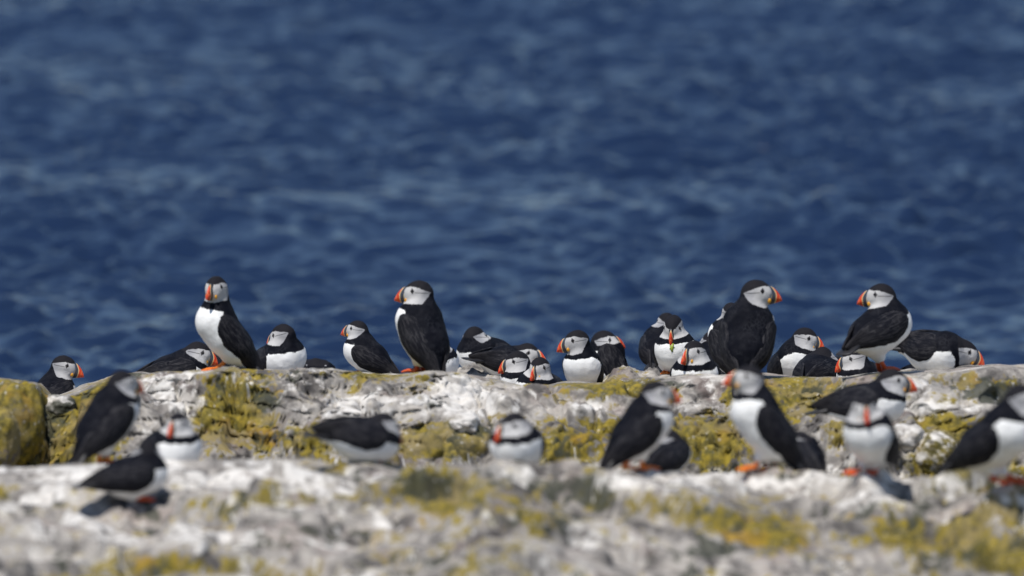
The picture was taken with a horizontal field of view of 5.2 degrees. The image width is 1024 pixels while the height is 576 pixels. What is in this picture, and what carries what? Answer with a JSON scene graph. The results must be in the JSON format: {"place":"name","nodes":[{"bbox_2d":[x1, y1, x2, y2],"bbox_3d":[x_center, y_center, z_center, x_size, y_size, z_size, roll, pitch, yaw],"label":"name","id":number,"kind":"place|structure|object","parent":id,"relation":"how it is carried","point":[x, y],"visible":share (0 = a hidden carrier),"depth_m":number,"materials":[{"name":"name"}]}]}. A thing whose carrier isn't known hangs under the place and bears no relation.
{"place":"outdoors","nodes":[
{"label":"outdoors","id":0,"kind":"place"},
{"bbox_2d":[208,352,241,368],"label":"puffin","id":1,"kind":"object","parent":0,"point":[219,360],"visible":0.01,"depth_m":27.25},
{"bbox_2d":[0,0,1023,387],"bbox_3d":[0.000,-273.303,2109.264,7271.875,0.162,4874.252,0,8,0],"label":"sea","id":2,"kind":"structure","parent":0,"point":[542,176],"depth_m":36.21,"materials":[{"name":"liquid"}]},
{"bbox_2d":[0,458,1023,575],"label":"rock ledge","id":3,"kind":"object","parent":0,"point":[311,517],"visible":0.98,"depth_m":23.05,"materials":[{"name":"grey stone"}]},
{"bbox_2d":[68,370,143,463],"bbox_3d":[-0.860,0.279,23.974,0.124,0.202,0.196,3,8,19],"label":"puffin","id":4,"kind":"object","parent":3,"relation":"on","point":[108,419],"visible":1,"depth_m":23.95},
{"bbox_2d":[70,438,167,501],"bbox_3d":[-0.807,0.375,23.340,0.206,0.131,0.108,-2,8,-18],"label":"puffin","id":5,"kind":"object","parent":3,"relation":"on","point":[140,473],"visible":1,"depth_m":23.31},
{"bbox_2d":[144,412,201,460],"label":"puffin","id":6,"kind":"object","parent":3,"relation":"on","point":[176,437],"visible":0.59,"depth_m":23.78},
{"bbox_2d":[300,412,401,462],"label":"puffin","id":7,"kind":"object","parent":3,"relation":"on","point":[376,438],"visible":1,"depth_m":23.70},
{"bbox_2d":[488,412,545,462],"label":"puffin","id":8,"kind":"object","parent":3,"relation":"on","point":[517,435],"visible":0.88,"depth_m":23.57},
{"bbox_2d":[599,380,681,469],"bbox_3d":[0.258,0.295,23.629,0.120,0.202,0.175,6,10,40],"label":"puffin","id":9,"kind":"object","parent":3,"relation":"on","point":[641,428],"visible":0.99,"depth_m":23.61},
{"bbox_2d":[644,429,691,473],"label":"puffin","id":10,"kind":"object","parent":3,"relation":"on","point":[671,452],"visible":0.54,"depth_m":24.01},
{"bbox_2d":[722,365,807,471],"bbox_3d":[0.534,0.286,23.633,0.168,0.252,0.122,4,8,26],"label":"puffin","id":11,"kind":"object","parent":3,"relation":"on","point":[764,426],"visible":1,"depth_m":23.60},
{"bbox_2d":[796,431,826,472],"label":"puffin","id":12,"kind":"object","parent":3,"relation":"on","point":[813,453],"visible":0.52,"depth_m":24.01},
{"bbox_2d":[842,395,900,475],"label":"puffin","id":13,"kind":"object","parent":3,"relation":"on","point":[870,434],"visible":1,"depth_m":23.38},
{"bbox_2d":[932,384,1023,484],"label":"puffin","id":14,"kind":"object","parent":3,"relation":"on","point":[990,442],"visible":1,"depth_m":23.14},
{"bbox_2d":[0,362,1023,478],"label":"rock ledge","id":15,"kind":"object","parent":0,"point":[232,412],"visible":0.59,"depth_m":25.42,"materials":[{"name":"grey stone"}]},
{"bbox_2d":[0,406,20,466],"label":"boulder","id":16,"kind":"object","parent":15,"relation":"on","point":[10,434],"visible":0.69,"depth_m":25.17,"materials":[{"name":"stone"}]},
{"bbox_2d":[0,381,44,465],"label":"boulder","id":17,"kind":"object","parent":15,"relation":"on","point":[22,401],"visible":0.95,"depth_m":25.32,"materials":[{"name":"stone"}]},
{"bbox_2d":[37,355,83,394],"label":"puffin","id":18,"kind":"object","parent":15,"relation":"on","point":[60,374],"visible":0.44,"depth_m":26.76},
{"bbox_2d":[45,394,76,415],"bbox_3d":[-1.021,0.268,25.706,0.076,0.056,0.108,0,8,0],"label":"boulder","id":19,"kind":"object","parent":15,"relation":"on","point":[57,405],"visible":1,"depth_m":25.66,"materials":[{"name":"grey stone"}]},
{"bbox_2d":[136,341,217,372],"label":"puffin","id":20,"kind":"object","parent":15,"relation":"on","point":[196,355],"visible":0.44,"depth_m":26.52},
{"bbox_2d":[195,276,263,370],"bbox_3d":[-0.635,0.100,25.893,0.172,0.256,0.109,0,8,0],"label":"puffin","id":21,"kind":"object","parent":15,"relation":"on","point":[224,334],"visible":0.98,"depth_m":25.86},
{"bbox_2d":[256,324,306,369],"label":"puffin","id":22,"kind":"object","parent":15,"relation":"on","point":[283,348],"visible":0.58,"depth_m":26.38},
{"bbox_2d":[303,358,335,368],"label":"puffin","id":23,"kind":"object","parent":15,"relation":"on","point":[315,363],"visible":0.18,"depth_m":27.23},
{"bbox_2d":[340,320,400,373],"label":"puffin","id":24,"kind":"object","parent":15,"relation":"on","point":[364,350],"visible":0.88,"depth_m":27.02},
{"bbox_2d":[394,280,449,372],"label":"puffin","id":25,"kind":"object","parent":15,"relation":"on","point":[422,331],"visible":1,"depth_m":25.86},
{"bbox_2d":[412,347,458,372],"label":"puffin","id":26,"kind":"object","parent":15,"relation":"on","point":[452,363],"visible":0.15,"depth_m":27.02},
{"bbox_2d":[449,411,479,432],"bbox_3d":[-0.107,0.299,25.275,0.074,0.048,0.107,0,8,0],"label":"boulder","id":27,"kind":"object","parent":15,"relation":"on","point":[463,421],"visible":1,"depth_m":25.23,"materials":[{"name":"white stone"}]},
{"bbox_2d":[456,326,511,366],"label":"puffin","id":28,"kind":"object","parent":15,"relation":"on","point":[474,338],"visible":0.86,"depth_m":27.30},
{"bbox_2d":[461,343,545,375],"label":"puffin","id":29,"kind":"object","parent":15,"relation":"on","point":[489,360],"visible":0.5,"depth_m":27.16},
{"bbox_2d":[498,351,530,383],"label":"puffin","id":30,"kind":"object","parent":15,"relation":"on","point":[514,366],"visible":0.33,"depth_m":26.80},
{"bbox_2d":[524,383,550,393],"bbox_3d":[0.054,0.244,25.752,0.071,0.055,0.063,0,8,0],"label":"boulder","id":31,"kind":"object","parent":15,"relation":"on","point":[537,388],"visible":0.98,"depth_m":25.73,"materials":[{"name":"grey stone"}]},
{"bbox_2d":[516,357,562,384],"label":"puffin","id":32,"kind":"object","parent":15,"relation":"on","point":[538,371],"visible":0.45,"depth_m":26.54},
{"bbox_2d":[557,330,603,382],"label":"puffin","id":33,"kind":"object","parent":15,"relation":"on","point":[581,361],"visible":0.75,"depth_m":26.99},
{"bbox_2d":[590,330,627,377],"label":"puffin","id":34,"kind":"object","parent":15,"relation":"on","point":[608,347],"visible":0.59,"depth_m":27.33},
{"bbox_2d":[638,313,671,370],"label":"puffin","id":35,"kind":"object","parent":15,"relation":"on","point":[650,336],"visible":0.54,"depth_m":27.32},
{"bbox_2d":[652,315,693,373],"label":"puffin","id":36,"kind":"object","parent":15,"relation":"on","point":[677,335],"visible":0.66,"depth_m":26.88},
{"bbox_2d":[670,340,720,375],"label":"puffin","id":37,"kind":"object","parent":15,"relation":"on","point":[694,358],"visible":0.51,"depth_m":26.27},
{"bbox_2d":[700,332,724,373],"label":"puffin","id":38,"kind":"object","parent":15,"relation":"on","point":[704,341],"visible":0.12,"depth_m":27.05},
{"bbox_2d":[708,302,733,373],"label":"puffin","id":39,"kind":"object","parent":15,"relation":"on","point":[713,340],"visible":0.27,"depth_m":26.72},
{"bbox_2d":[719,280,781,396],"bbox_3d":[0.527,0.114,25.889,0.136,0.259,0.176,5,9,34],"label":"puffin","id":40,"kind":"object","parent":15,"relation":"on","point":[747,330],"visible":0.86,"depth_m":25.86},
{"bbox_2d":[767,327,823,375],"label":"puffin","id":41,"kind":"object","parent":15,"relation":"on","point":[793,351],"visible":0.59,"depth_m":26.84},
{"bbox_2d":[792,347,837,376],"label":"puffin","id":42,"kind":"object","parent":15,"relation":"on","point":[820,362],"visible":0.51,"depth_m":26.56},
{"bbox_2d":[835,352,881,376],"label":"puffin","id":43,"kind":"object","parent":15,"relation":"on","point":[855,363],"visible":0.39,"depth_m":26.44},
{"bbox_2d":[804,369,917,421],"bbox_3d":[0.764,0.243,24.955,0.246,0.139,0.117,3,8,21],"label":"puffin","id":44,"kind":"object","parent":15,"relation":"on","point":[886,390],"visible":0.71,"depth_m":24.91},
{"bbox_2d":[836,283,911,371],"bbox_3d":[0.815,0.097,25.870,0.124,0.202,0.240,6,9,36],"label":"puffin","id":45,"kind":"object","parent":15,"relation":"on","point":[880,328],"visible":1,"depth_m":25.86},
{"bbox_2d":[894,424,924,451],"bbox_3d":[0.873,0.333,25.208,0.086,0.062,0.108,0,8,0],"label":"boulder","id":46,"kind":"object","parent":15,"relation":"on","point":[910,437],"visible":0.78,"depth_m":25.17,"materials":[{"name":"grey stone"}]},
{"bbox_2d":[912,430,957,475],"bbox_3d":[0.935,0.372,25.219,0.134,0.115,0.144,0,8,0],"label":"boulder","id":47,"kind":"object","parent":15,"relation":"on","point":[933,449],"visible":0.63,"depth_m":25.16,"materials":[{"name":"grey stone"}]},
{"bbox_2d":[892,329,984,369],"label":"puffin","id":48,"kind":"object","parent":15,"relation":"on","point":[923,349],"visible":0.86,"depth_m":26.10},
{"bbox_2d":[900,364,915,369],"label":"puffin","id":49,"kind":"object","parent":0,"point":[908,366],"visible":0.06,"depth_m":26.83}
]}

